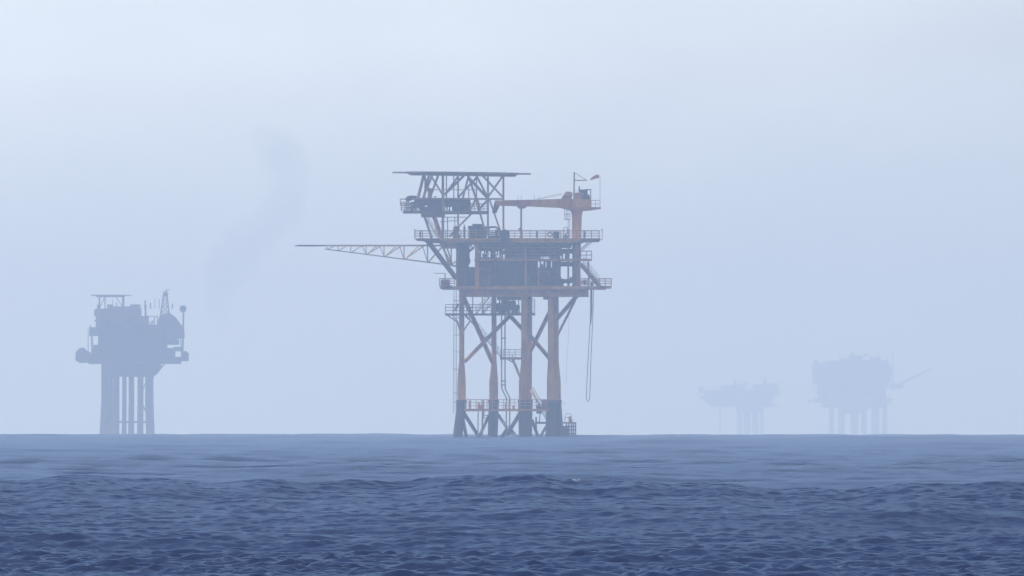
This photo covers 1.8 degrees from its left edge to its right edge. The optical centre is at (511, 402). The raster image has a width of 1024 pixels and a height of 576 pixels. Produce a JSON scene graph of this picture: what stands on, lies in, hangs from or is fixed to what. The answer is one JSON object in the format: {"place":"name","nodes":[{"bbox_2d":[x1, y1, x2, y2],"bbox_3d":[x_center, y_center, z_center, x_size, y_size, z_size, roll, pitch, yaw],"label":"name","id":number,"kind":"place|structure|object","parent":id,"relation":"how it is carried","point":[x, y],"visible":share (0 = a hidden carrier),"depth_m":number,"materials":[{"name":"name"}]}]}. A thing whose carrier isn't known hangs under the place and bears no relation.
{"place":"outdoors","nodes":[
{"label":"outdoors","id":0,"kind":"place"},
{"bbox_2d":[0,433,1023,575],"bbox_3d":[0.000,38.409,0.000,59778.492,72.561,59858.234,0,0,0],"label":"sea","id":1,"kind":"structure","parent":0,"point":[375,504],"depth_m":1010.57,"materials":[{"name":"liquid"}]},
{"bbox_2d":[75,289,188,433],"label":"gas platform","id":2,"kind":"structure","parent":1,"relation":"in","point":[132,343],"depth_m":10492.00,"materials":[{"name":"grey metal"}]},
{"bbox_2d":[295,171,611,436],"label":"gas platform","id":3,"kind":"structure","parent":1,"relation":"in","point":[517,273],"depth_m":4991.88,"materials":[{"name":"orange paint"}]},
{"bbox_2d":[453,226,459,237],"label":"ventilator","id":4,"kind":"object","parent":3,"relation":"on","point":[456,228],"visible":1,"depth_m":5001.58,"materials":[{"name":"grey metal"}]},
{"bbox_2d":[468,224,486,237],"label":"generator","id":5,"kind":"object","parent":3,"relation":"on","point":[476,227],"visible":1,"depth_m":4995.00,"materials":[{"name":"grey metal"}]},
{"bbox_2d":[488,226,499,237],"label":"pump skid","id":6,"kind":"object","parent":3,"relation":"on","point":[496,232],"visible":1,"depth_m":4997.00,"materials":[{"name":"grey metal"}]},
{"bbox_2d":[500,230,509,247],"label":"switch cabinet","id":7,"kind":"object","parent":3,"relation":"hanging from","point":[504,238],"visible":1,"depth_m":4986.50,"materials":[{"name":"grey metal"}]},
{"bbox_2d":[519,209,521,237],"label":"boom rest","id":8,"kind":"object","parent":3,"relation":"on","point":[520,228],"visible":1,"depth_m":4997.88,"materials":[{"name":"grey metal"}]},
{"bbox_2d":[492,172,600,285],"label":"pedestal crane","id":9,"kind":"object","parent":3,"relation":"on","point":[578,204],"visible":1,"depth_m":4996.80,"materials":[{"name":"orange paint"}]},
{"bbox_2d":[586,289,593,401],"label":"hanging hose","id":10,"kind":"object","parent":3,"relation":"hanging from","point":[591,317],"visible":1,"depth_m":4993.95,"materials":[{"name":"grey rubber"}]},
{"bbox_2d":[698,378,780,434],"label":"gas platform","id":11,"kind":"structure","parent":1,"relation":"in","point":[757,399],"depth_m":26990.72,"materials":[{"name":"grey metal"}]},
{"bbox_2d":[805,352,932,434],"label":"gas platform","id":12,"kind":"structure","parent":1,"relation":"in","point":[857,379],"depth_m":25490.00,"materials":[{"name":"grey metal"}]},
{"bbox_2d":[0,0,1023,434],"label":"sky","id":13,"kind":"structure","parent":0,"point":[781,187],"materials":[{"name":"blue"}]}
]}

